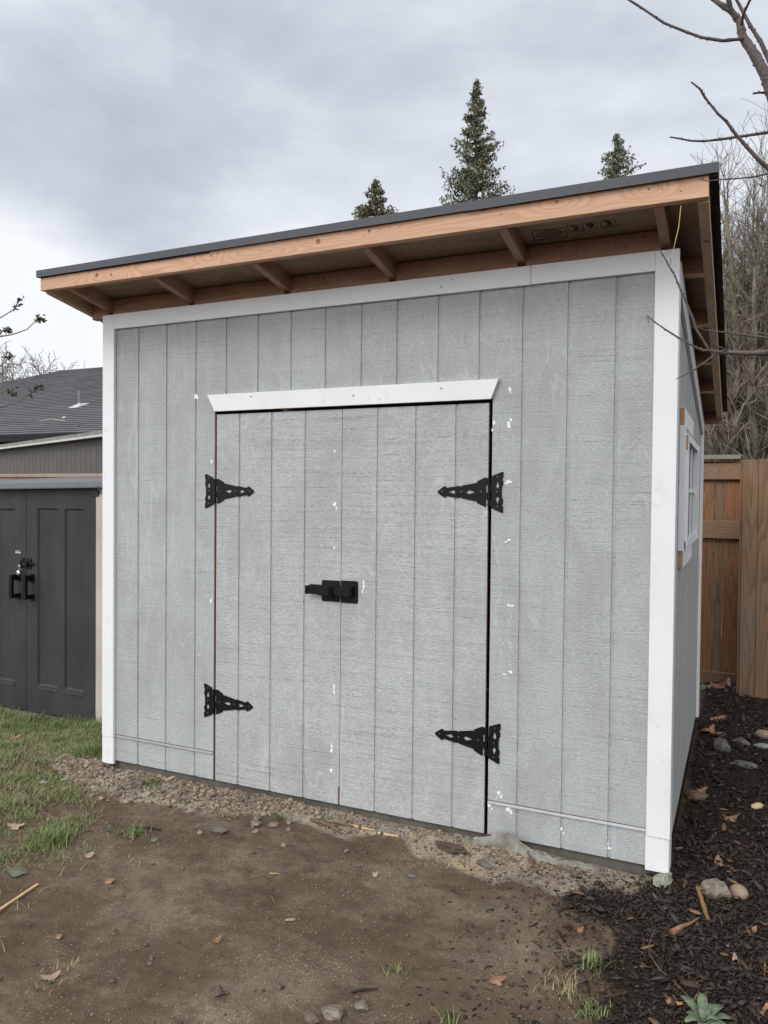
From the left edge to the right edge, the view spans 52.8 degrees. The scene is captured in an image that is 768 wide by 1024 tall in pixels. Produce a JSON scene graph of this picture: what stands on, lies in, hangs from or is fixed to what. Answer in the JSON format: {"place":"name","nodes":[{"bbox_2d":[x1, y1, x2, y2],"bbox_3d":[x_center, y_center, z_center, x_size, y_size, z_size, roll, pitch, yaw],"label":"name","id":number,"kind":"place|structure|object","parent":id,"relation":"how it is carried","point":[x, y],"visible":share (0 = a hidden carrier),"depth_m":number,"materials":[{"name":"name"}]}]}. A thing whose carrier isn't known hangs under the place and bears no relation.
{"place":"outdoors","nodes":[
{"label":"outdoors","id":0,"kind":"place"},
{"bbox_2d":[0,295,46,407],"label":"branch","id":1,"kind":"object","parent":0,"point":[39,319],"visible":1,"depth_m":9.05,"materials":[{"name":"grey plant"}]},
{"bbox_2d":[0,474,102,479],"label":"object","id":2,"kind":"object","parent":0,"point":[18,476],"visible":0.09,"depth_m":10.09,"materials":[{"name":"brown wood"}]},
{"bbox_2d":[0,638,767,1023],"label":"ground","id":3,"kind":"structure","parent":0,"point":[136,994],"depth_m":2.94,"materials":[{"name":"brown soil"}]},
{"bbox_2d":[7,823,23,829],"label":"fallen leaf","id":4,"kind":"object","parent":3,"relation":"on","point":[15,826],"visible":0.99,"depth_m":3.71,"materials":[{"name":"brown plant"}]},
{"bbox_2d":[7,866,28,876],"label":"rock","id":5,"kind":"object","parent":3,"relation":"on","point":[18,871],"visible":1,"depth_m":3.29,"materials":[{"name":"green stone"}]},
{"bbox_2d":[0,340,35,382],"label":"bare tree","id":6,"kind":"object","parent":3,"relation":"on","point":[7,369],"visible":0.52,"depth_m":35.32,"materials":[{"name":"grey plant"}]},
{"bbox_2d":[0,883,38,910],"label":"wood strip","id":7,"kind":"object","parent":3,"relation":"on","point":[18,897],"visible":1,"depth_m":3.08,"materials":[{"name":"beige wood"}]},
{"bbox_2d":[0,345,84,381],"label":"bare tree","id":8,"kind":"object","parent":3,"relation":"on","point":[33,365],"visible":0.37,"depth_m":37.45,"materials":[{"name":"plant"}]},
{"bbox_2d":[42,737,54,743],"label":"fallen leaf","id":9,"kind":"object","parent":3,"relation":"on","point":[44,741],"visible":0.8,"depth_m":5.15,"materials":[{"name":"plant"}]},
{"bbox_2d":[0,705,101,731],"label":"tall grass","id":10,"kind":"structure","parent":3,"relation":"on","point":[87,723],"depth_m":5.79,"materials":[{"name":"green plant"}]},
{"bbox_2d":[40,969,61,980],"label":"fallen leaf","id":11,"kind":"object","parent":3,"relation":"on","point":[49,977],"visible":1,"depth_m":2.56,"materials":[{"name":"beige plant"}]},
{"bbox_2d":[0,477,102,721],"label":"storage shed","id":12,"kind":"structure","parent":3,"relation":"on","point":[51,611],"depth_m":5.99,"materials":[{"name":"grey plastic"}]},
{"bbox_2d":[0,489,25,709],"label":"door","id":13,"kind":"structure","parent":12,"relation":"in","point":[12,502],"depth_m":6.16,"materials":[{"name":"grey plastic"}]},
{"bbox_2d":[16,565,21,575],"bbox_3d":[-2.862,0.456,6.059,0.042,0.087,0.040,1,1,25],"label":"padlock","id":14,"kind":"object","parent":12,"relation":"hanging from","point":[18,572],"visible":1,"depth_m":6.05,"materials":[{"name":"metal"}]},
{"bbox_2d":[19,489,97,721],"bbox_3d":[-2.515,0.695,5.932,0.775,1.752,0.132,1,1,25],"label":"door","id":15,"kind":"structure","parent":12,"relation":"in","point":[59,582],"depth_m":5.93,"materials":[{"name":"grey plastic"}]},
{"bbox_2d":[0,367,102,444],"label":"roof","id":16,"kind":"structure","parent":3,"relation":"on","point":[74,397],"depth_m":18.41,"materials":[{"name":"grey"}]},
{"bbox_2d":[0,430,102,473],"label":"garage","id":17,"kind":"structure","parent":3,"relation":"on","point":[80,453],"depth_m":12.47,"materials":[{"name":"grey"}]},
{"bbox_2d":[0,713,105,872],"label":"grass","id":18,"kind":"structure","parent":3,"relation":"on","point":[8,722],"depth_m":4.54,"materials":[{"name":"green plant"}]},
{"bbox_2d":[21,815,88,851],"bbox_3d":[-1.560,1.493,3.568,0.314,0.091,0.274,1,1,25],"label":"grass tuft","id":19,"kind":"object","parent":3,"relation":"on","point":[47,839],"visible":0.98,"depth_m":3.56,"materials":[{"name":"green plant"}]},
{"bbox_2d":[54,933,61,938],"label":"fallen leaf","id":20,"kind":"object","parent":3,"relation":"on","point":[58,935],"visible":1,"depth_m":2.81,"materials":[{"name":"brown plant"}]},
{"bbox_2d":[36,956,94,995],"bbox_3d":[-1.080,1.545,2.598,0.164,0.036,0.188,1,2,38],"label":"grass tuft","id":21,"kind":"object","parent":3,"relation":"on","point":[77,960],"visible":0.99,"depth_m":2.62,"materials":[{"name":"plant"}]},
{"bbox_2d":[65,737,101,759],"bbox_3d":[-1.812,1.462,4.810,0.338,0.125,0.327,0,1,-10],"label":"grass tuft","id":22,"kind":"object","parent":3,"relation":"on","point":[92,750],"visible":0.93,"depth_m":4.76,"materials":[{"name":"green plant"}]},
{"bbox_2d":[84,852,93,857],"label":"fallen leaf","id":23,"kind":"object","parent":3,"relation":"on","point":[89,855],"visible":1,"depth_m":3.45,"materials":[{"name":"beige plant"}]},
{"bbox_2d":[0,715,214,951],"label":"dry grass","id":24,"kind":"structure","parent":3,"relation":"on","point":[26,764],"depth_m":4.27,"materials":[{"name":"plant"}]},
{"bbox_2d":[103,877,114,883],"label":"fallen leaf","id":25,"kind":"object","parent":3,"relation":"on","point":[108,880],"visible":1,"depth_m":3.22,"materials":[{"name":"brown plant"}]},
{"bbox_2d":[117,821,152,843],"bbox_3d":[-1.188,1.512,3.672,0.157,0.049,0.190,1,1,25],"label":"grass tuft","id":26,"kind":"object","parent":3,"relation":"on","point":[133,831],"visible":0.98,"depth_m":3.67,"materials":[{"name":"green plant"}]},
{"bbox_2d":[133,826,160,830],"bbox_3d":[-1.141,1.517,3.714,0.147,0.022,0.017,1,1,9],"label":"stick","id":27,"kind":"object","parent":3,"relation":"on","point":[149,827],"visible":0.92,"depth_m":3.71,"materials":[{"name":"brown plant"}]},
{"bbox_2d":[149,836,158,841],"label":"fallen leaf","id":28,"kind":"object","parent":3,"relation":"on","point":[153,839],"visible":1,"depth_m":3.58,"materials":[{"name":"green plant"}]},
{"bbox_2d":[38,743,355,820],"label":"gravel","id":29,"kind":"structure","parent":3,"relation":"on","point":[140,785],"depth_m":4.18,"materials":[{"name":"beige gravel"}]},
{"bbox_2d":[143,770,162,785],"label":"grass tuft","id":30,"kind":"object","parent":29,"relation":"on","point":[152,782],"visible":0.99,"depth_m":4.29,"materials":[{"name":"green plant"}]},
{"bbox_2d":[160,776,174,781],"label":"fallen leaf","id":31,"kind":"object","parent":29,"relation":"on","point":[167,778],"visible":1,"depth_m":4.33,"materials":[{"name":"beige plant"}]},
{"bbox_2d":[210,935,220,942],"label":"fallen leaf","id":32,"kind":"object","parent":3,"relation":"on","point":[216,939],"visible":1,"depth_m":2.79,"materials":[{"name":"brown plant"}]},
{"bbox_2d":[211,825,228,833],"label":"rock","id":33,"kind":"object","parent":3,"relation":"on","point":[216,829],"visible":1,"depth_m":3.69,"materials":[{"name":"grey stone"}]},
{"bbox_2d":[214,984,229,998],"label":"fallen leaf","id":34,"kind":"object","parent":3,"relation":"on","point":[221,991],"visible":1,"depth_m":2.50,"materials":[{"name":"brown plant"}]},
{"bbox_2d":[250,819,261,826],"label":"rock","id":35,"kind":"object","parent":3,"relation":"on","point":[255,823],"visible":1,"depth_m":3.76,"materials":[{"name":"grey stone"}]},
{"bbox_2d":[268,822,278,827],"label":"rock","id":36,"kind":"object","parent":3,"relation":"on","point":[274,824],"visible":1,"depth_m":3.77,"materials":[{"name":"grey stone"}]},
{"bbox_2d":[270,805,287,820],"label":"grass tuft","id":37,"kind":"object","parent":3,"relation":"on","point":[276,815],"visible":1,"depth_m":3.85,"materials":[{"name":"green plant"}]},
{"bbox_2d":[304,1011,319,1023],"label":"rock","id":38,"kind":"object","parent":3,"relation":"on","point":[310,1017],"visible":1,"depth_m":2.36,"materials":[{"name":"stone"}]},
{"bbox_2d":[309,819,342,833],"bbox_3d":[-0.279,1.526,3.764,0.198,0.030,0.024,1,1,32],"label":"stick","id":39,"kind":"object","parent":3,"relation":"on","point":[326,824],"visible":1,"depth_m":3.76,"materials":[{"name":"brown wood"}]},
{"bbox_2d":[321,1004,343,1020],"bbox_3d":[-0.159,1.556,2.403,0.077,0.040,0.063,1,1,25],"label":"rock","id":40,"kind":"object","parent":3,"relation":"on","point":[334,1012],"visible":1,"depth_m":2.38,"materials":[{"name":"grey stone"}]},
{"bbox_2d":[315,818,353,826],"bbox_3d":[-0.245,1.520,3.787,0.210,0.010,0.013,1,1,25],"label":"stick","id":41,"kind":"object","parent":3,"relation":"on","point":[333,822],"visible":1,"depth_m":3.78,"materials":[{"name":"brown wood"}]},
{"bbox_2d":[0,759,669,1023],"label":"soil clods","id":42,"kind":"object","parent":3,"relation":"on","point":[501,935],"visible":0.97,"depth_m":3.31,"materials":[{"name":"brown soil"}]},
{"bbox_2d":[1,786,690,1018],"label":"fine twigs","id":43,"kind":"object","parent":3,"relation":"on","point":[283,913],"visible":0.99,"depth_m":3.01,"materials":[{"name":"brown wood"}]},
{"bbox_2d":[0,765,702,1023],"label":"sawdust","id":44,"kind":"object","parent":3,"relation":"on","point":[260,908],"visible":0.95,"depth_m":3.01},
{"bbox_2d":[355,1000,368,1011],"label":"rock","id":45,"kind":"object","parent":3,"relation":"on","point":[361,1005],"visible":1,"depth_m":2.42,"materials":[{"name":"grey stone"}]},
{"bbox_2d":[350,987,377,992],"bbox_3d":[-0.065,1.553,2.510,0.088,0.018,0.010,0,1,-5],"label":"stick","id":46,"kind":"object","parent":3,"relation":"on","point":[361,989],"visible":1,"depth_m":2.51,"materials":[{"name":"wood"}]},
{"bbox_2d":[351,178,398,219],"bbox_3d":[-0.316,-7.439,36.730,3.099,16.883,3.206,1,1,25],"label":"conifer tree","id":47,"kind":"object","parent":3,"relation":"on","point":[375,203],"visible":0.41,"depth_m":36.42,"materials":[{"name":"green plant"}]},
{"bbox_2d":[36,161,727,874],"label":"shed","id":48,"kind":"structure","parent":3,"relation":"on","point":[388,501],"depth_m":3.72,"materials":[{"name":"grey wood"}]},
{"bbox_2d":[204,409,353,803],"bbox_3d":[-0.566,0.477,4.064,0.918,2.000,0.095,1,1,25],"label":"door","id":49,"kind":"structure","parent":48,"relation":"in","point":[279,590],"depth_m":4.05,"materials":[{"name":"grey wood"}]},
{"bbox_2d":[339,403,503,832],"bbox_3d":[0.171,0.491,3.742,0.835,2.000,0.064,1,1,25],"label":"door","id":50,"kind":"structure","parent":48,"relation":"in","point":[417,487],"depth_m":3.73,"materials":[{"name":"grey wood"}]},
{"bbox_2d":[665,206,680,270],"bbox_3d":[1.104,-1.044,2.971,0.020,0.208,0.155,1,1,2],"label":"straw strand","id":51,"kind":"object","parent":48,"relation":"hanging from","point":[676,236],"visible":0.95,"depth_m":2.92},
{"bbox_2d":[678,407,699,567],"bbox_3d":[1.656,-0.122,4.180,0.038,0.757,1.225,1,1,25],"label":"window","id":52,"kind":"structure","parent":48,"relation":"in","point":[689,459],"depth_m":3.71,"materials":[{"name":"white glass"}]},
{"bbox_2d":[378,832,398,836],"bbox_3d":[0.021,1.526,3.659,0.102,0.013,0.014,1,1,15],"label":"wood chip","id":53,"kind":"object","parent":3,"relation":"on","point":[388,834],"visible":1,"depth_m":3.65,"materials":[{"name":"beige wood"}]},
{"bbox_2d":[379,957,416,975],"bbox_3d":[0.043,1.551,2.629,0.137,0.035,0.099,0,1,-25],"label":"grass tuft","id":54,"kind":"object","parent":3,"relation":"on","point":[396,970],"visible":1,"depth_m":2.63,"materials":[{"name":"green plant"}]},
{"bbox_2d":[406,873,418,877],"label":"stone","id":55,"kind":"object","parent":3,"relation":"on","point":[412,875],"visible":1,"depth_m":3.29,"materials":[{"name":"grey stone"}]},
{"bbox_2d":[202,789,650,907],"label":"fine gravel","id":56,"kind":"structure","parent":3,"relation":"on","point":[519,859],"depth_m":3.45,"materials":[{"name":"beige gravel"}]},
{"bbox_2d":[431,1003,459,1023],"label":"grass tuft","id":57,"kind":"object","parent":3,"relation":"on","point":[453,1019],"visible":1,"depth_m":2.38,"materials":[{"name":"green plant"}]},
{"bbox_2d":[435,840,466,854],"bbox_3d":[0.307,1.524,3.497,0.152,0.050,0.061,2,2,44],"label":"rock","id":58,"kind":"object","parent":3,"relation":"on","point":[451,848],"visible":1,"depth_m":3.48,"materials":[{"name":"stone"}]},
{"bbox_2d":[439,78,514,205],"bbox_3d":[3.090,-7.346,28.691,3.573,17.089,3.736,0,1,-5],"label":"conifer tree","id":59,"kind":"object","parent":3,"relation":"on","point":[471,186],"visible":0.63,"depth_m":28.15,"materials":[{"name":"green plant"}]},
{"bbox_2d":[406,831,557,880],"bbox_3d":[0.410,1.532,3.430,0.706,0.048,0.323,1,1,25],"label":"yellow sawdust","id":60,"kind":"object","parent":3,"relation":"on","point":[462,866],"visible":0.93,"depth_m":3.40},
{"bbox_2d":[476,859,491,868],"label":"stone","id":61,"kind":"object","parent":3,"relation":"on","point":[483,863],"visible":1,"depth_m":3.36,"materials":[{"name":"grey stone"}]},
{"bbox_2d":[485,974,506,985],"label":"fallen leaf","id":62,"kind":"object","parent":3,"relation":"on","point":[497,980],"visible":1,"depth_m":2.56,"materials":[{"name":"brown plant"}]},
{"bbox_2d":[383,864,644,1023],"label":"stray bark chips","id":63,"kind":"object","parent":3,"relation":"on","point":[543,970],"visible":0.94,"depth_m":2.74,"materials":[{"name":"black wood"}]},
{"bbox_2d":[472,833,599,872],"bbox_3d":[0.672,1.510,3.447,0.560,0.104,0.092,1,1,25],"label":"ground cloth","id":64,"kind":"object","parent":3,"relation":"on","point":[510,842],"visible":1,"depth_m":3.45,"materials":[{"name":"grey fabric"}]},
{"bbox_2d":[526,851,537,871],"bbox_3d":[0.645,1.522,3.370,0.012,0.040,0.123,0,1,-8],"label":"stick","id":65,"kind":"object","parent":64,"relation":"on","point":[531,860],"visible":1,"depth_m":3.37,"materials":[{"name":"brown wood"}]},
{"bbox_2d":[533,963,610,1017],"bbox_3d":[0.628,1.550,2.518,0.232,0.057,0.223,2,2,43],"label":"grass tuft","id":66,"kind":"object","parent":3,"relation":"on","point":[568,992],"visible":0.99,"depth_m":2.53,"materials":[{"name":"plant"}]},
{"bbox_2d":[574,926,583,932],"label":"fallen leaf","id":67,"kind":"object","parent":3,"relation":"on","point":[580,930],"visible":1,"depth_m":2.87,"materials":[{"name":"brown plant"}]},
{"bbox_2d":[568,992,613,1023],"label":"grass tuft","id":68,"kind":"object","parent":3,"relation":"on","point":[586,1009],"visible":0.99,"depth_m":2.41,"materials":[{"name":"green plant"}]},
{"bbox_2d":[571,942,619,981],"bbox_3d":[0.725,1.538,2.667,0.182,0.072,0.150,0,2,-40],"label":"grass tuft","id":69,"kind":"object","parent":3,"relation":"on","point":[591,958],"visible":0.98,"depth_m":2.65,"materials":[{"name":"green plant"}]},
{"bbox_2d":[597,132,646,179],"bbox_3d":[9.183,-6.802,30.387,3.080,16.053,2.831,1,1,5],"label":"conifer tree","id":70,"kind":"object","parent":3,"relation":"on","point":[618,155],"visible":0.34,"depth_m":30.01,"materials":[{"name":"green plant"}]},
{"bbox_2d":[512,681,767,1023],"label":"bark mulch","id":71,"kind":"object","parent":3,"relation":"on","point":[754,1007],"visible":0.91,"depth_m":2.96,"materials":[{"name":"black wood"}]},
{"bbox_2d":[653,872,672,888],"bbox_3d":[1.160,1.536,3.221,0.131,0.060,0.068,0,1,-37],"label":"rock","id":72,"kind":"object","parent":71,"relation":"on","point":[665,879],"visible":0.98,"depth_m":3.20,"materials":[{"name":"stone"}]},
{"bbox_2d":[649,930,687,995],"bbox_3d":[0.947,1.530,2.611,0.066,0.059,0.311,0,1,-4],"label":"dry stem","id":73,"kind":"object","parent":71,"relation":"on","point":[657,965],"visible":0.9,"depth_m":2.62,"materials":[{"name":"brown plant"}]},
{"bbox_2d":[664,994,688,1005],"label":"fallen leaf","id":74,"kind":"object","parent":71,"relation":"on","point":[668,1000],"visible":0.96,"depth_m":2.46,"materials":[{"name":"brown plant"}]},
{"bbox_2d":[669,917,699,935],"bbox_3d":[1.136,1.542,2.893,0.202,0.026,0.025,0,1,-37],"label":"stick","id":75,"kind":"object","parent":71,"relation":"on","point":[674,931],"visible":1,"depth_m":2.85,"materials":[{"name":"brown wood"}]},
{"bbox_2d":[696,886,709,920],"bbox_3d":[1.257,1.542,3.049,0.018,0.021,0.238,1,1,14],"label":"stick","id":76,"kind":"object","parent":71,"relation":"on","point":[702,901],"visible":1,"depth_m":3.04,"materials":[{"name":"brown wood"}]},
{"bbox_2d":[699,878,732,901],"bbox_3d":[1.338,1.529,3.118,0.127,0.106,0.105,1,1,25],"label":"rock","id":77,"kind":"object","parent":71,"relation":"on","point":[715,888],"visible":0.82,"depth_m":3.09,"materials":[{"name":"grey stone"}]},
{"bbox_2d":[707,680,727,688],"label":"fallen leaf","id":78,"kind":"object","parent":71,"relation":"on","point":[723,685],"visible":0.72,"depth_m":6.58,"materials":[{"name":"brown plant"}]},
{"bbox_2d":[713,737,730,752],"bbox_3d":[2.165,1.495,4.946,0.103,0.093,0.089,1,1,25],"label":"rock","id":79,"kind":"object","parent":71,"relation":"on","point":[721,745],"visible":0.98,"depth_m":4.92,"materials":[{"name":"grey stone"}]},
{"bbox_2d":[714,855,732,872],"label":"fallen leaf","id":80,"kind":"object","parent":71,"relation":"on","point":[717,857],"visible":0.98,"depth_m":3.38,"materials":[{"name":"brown plant"}]},
{"bbox_2d":[719,815,737,821],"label":"fallen leaf","id":81,"kind":"object","parent":71,"relation":"on","point":[731,818],"visible":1,"depth_m":3.88,"materials":[{"name":"plant"}]},
{"bbox_2d":[745,926,756,933],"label":"fallen leaf","id":82,"kind":"object","parent":71,"relation":"on","point":[754,928],"visible":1,"depth_m":2.87,"materials":[{"name":"brown plant"}]},
{"bbox_2d":[760,1003,767,1016],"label":"fallen leaf","id":83,"kind":"object","parent":71,"relation":"on","point":[765,1008],"visible":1,"depth_m":2.41,"materials":[{"name":"brown plant"}]},
{"bbox_2d":[684,789,708,800],"bbox_3d":[1.695,1.540,4.194,0.124,0.053,0.092,1,1,25],"label":"rock","id":84,"kind":"object","parent":3,"relation":"on","point":[690,794],"visible":0.91,"depth_m":4.17,"materials":[{"name":"brown stone"}]},
{"bbox_2d":[627,0,767,378],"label":"fruit tree","id":85,"kind":"object","parent":3,"relation":"on","point":[754,55],"visible":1,"depth_m":2.25,"materials":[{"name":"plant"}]},
{"bbox_2d":[697,786,707,792],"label":"fallen leaf","id":86,"kind":"object","parent":3,"relation":"on","point":[704,789],"visible":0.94,"depth_m":4.27,"materials":[{"name":"brown plant"}]},
{"bbox_2d":[680,993,730,1023],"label":"fuzzy plant","id":87,"kind":"object","parent":3,"relation":"on","point":[704,1011],"visible":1,"depth_m":2.38,"materials":[{"name":"green plant"}]},
{"bbox_2d":[700,680,720,690],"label":"fallen leaf","id":88,"kind":"object","parent":3,"relation":"on","point":[703,686],"visible":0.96,"depth_m":6.53,"materials":[{"name":"green plant"}]},
{"bbox_2d":[701,724,722,734],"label":"fallen leaf","id":89,"kind":"object","parent":3,"relation":"on","point":[711,728],"visible":0.94,"depth_m":5.34,"materials":[{"name":"brown plant"}]},
{"bbox_2d":[702,715,724,721],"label":"fallen leaf","id":90,"kind":"object","parent":3,"relation":"on","point":[719,717],"visible":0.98,"depth_m":5.62,"materials":[{"name":"brown plant"}]},
{"bbox_2d":[700,455,742,683],"bbox_3d":[1.399,0.513,7.504,3.760,2.080,0.140,1,1,25],"label":"cedar fence","id":91,"kind":"object","parent":3,"relation":"on","point":[717,528],"visible":0.06,"depth_m":6.79,"materials":[{"name":"brown wood"}]},
{"bbox_2d":[719,677,734,688],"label":"fallen leaf","id":92,"kind":"object","parent":3,"relation":"on","point":[728,682],"visible":0.61,"depth_m":6.62,"materials":[{"name":"plant"}]},
{"bbox_2d":[690,108,767,637],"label":"bare tree","id":93,"kind":"object","parent":3,"relation":"on","point":[731,435],"visible":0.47,"depth_m":8.78,"materials":[{"name":"brown plant"}]},
{"bbox_2d":[725,681,735,691],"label":"fallen leaf","id":94,"kind":"object","parent":3,"relation":"on","point":[728,688],"visible":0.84,"depth_m":6.45,"materials":[{"name":"brown plant"}]},
{"bbox_2d":[704,211,761,610],"bbox_3d":[4.322,-1.268,10.085,2.653,5.656,2.381,1,1,25],"label":"bare tree","id":95,"kind":"object","parent":3,"relation":"on","point":[706,453],"visible":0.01,"depth_m":9.87,"materials":[{"name":"grey plant"}]},
{"bbox_2d":[732,952,738,961],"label":"fallen leaf","id":96,"kind":"object","parent":3,"relation":"on","point":[734,956],"visible":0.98,"depth_m":2.69,"materials":[{"name":"beige plant"}]},
{"bbox_2d":[706,185,767,445],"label":"bare tree","id":97,"kind":"object","parent":3,"relation":"on","point":[739,254],"visible":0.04,"depth_m":10.06,"materials":[{"name":"grey plant"}]},
{"bbox_2d":[729,884,748,900],"bbox_3d":[1.435,1.536,3.123,0.071,0.059,0.075,1,1,25],"label":"stone","id":98,"kind":"object","parent":3,"relation":"on","point":[739,890],"visible":0.94,"depth_m":3.10,"materials":[{"name":"beige stone"}]},
{"bbox_2d":[732,737,749,746],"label":"rock","id":99,"kind":"object","parent":3,"relation":"on","point":[741,741],"visible":0.91,"depth_m":5.04,"materials":[{"name":"grey stone"}]},
{"bbox_2d":[715,98,767,458],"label":"bare tree","id":100,"kind":"object","parent":3,"relation":"on","point":[764,250],"visible":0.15,"depth_m":9.09,"materials":[{"name":"grey plant"}]},
{"bbox_2d":[729,760,758,768],"bbox_3d":[2.183,1.526,4.689,0.163,0.040,0.087,1,1,25],"label":"rock","id":101,"kind":"object","parent":3,"relation":"on","point":[740,763],"visible":0.95,"depth_m":4.66,"materials":[{"name":"grey stone"}]},
{"bbox_2d":[736,459,767,698],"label":"cedar fence","id":102,"kind":"object","parent":3,"relation":"on","point":[752,646],"visible":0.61,"depth_m":6.27,"materials":[{"name":"brown wood"}]},
{"bbox_2d":[751,802,763,809],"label":"stone","id":103,"kind":"object","parent":3,"relation":"on","point":[756,805],"visible":1,"depth_m":4.03,"materials":[{"name":"beige stone"}]},
{"bbox_2d":[753,743,767,749],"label":"rock","id":104,"kind":"object","parent":3,"relation":"on","point":[761,745],"visible":0.95,"depth_m":4.98,"materials":[{"name":"stone"}]},
{"bbox_2d":[755,730,767,738],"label":"stone","id":105,"kind":"object","parent":3,"relation":"on","point":[762,733],"visible":0.92,"depth_m":5.20,"materials":[{"name":"beige stone"}]},
{"bbox_2d":[0,0,767,381],"label":"sky","id":106,"kind":"structure","parent":0,"point":[128,127],"materials":[{"name":"grey"}]}
]}

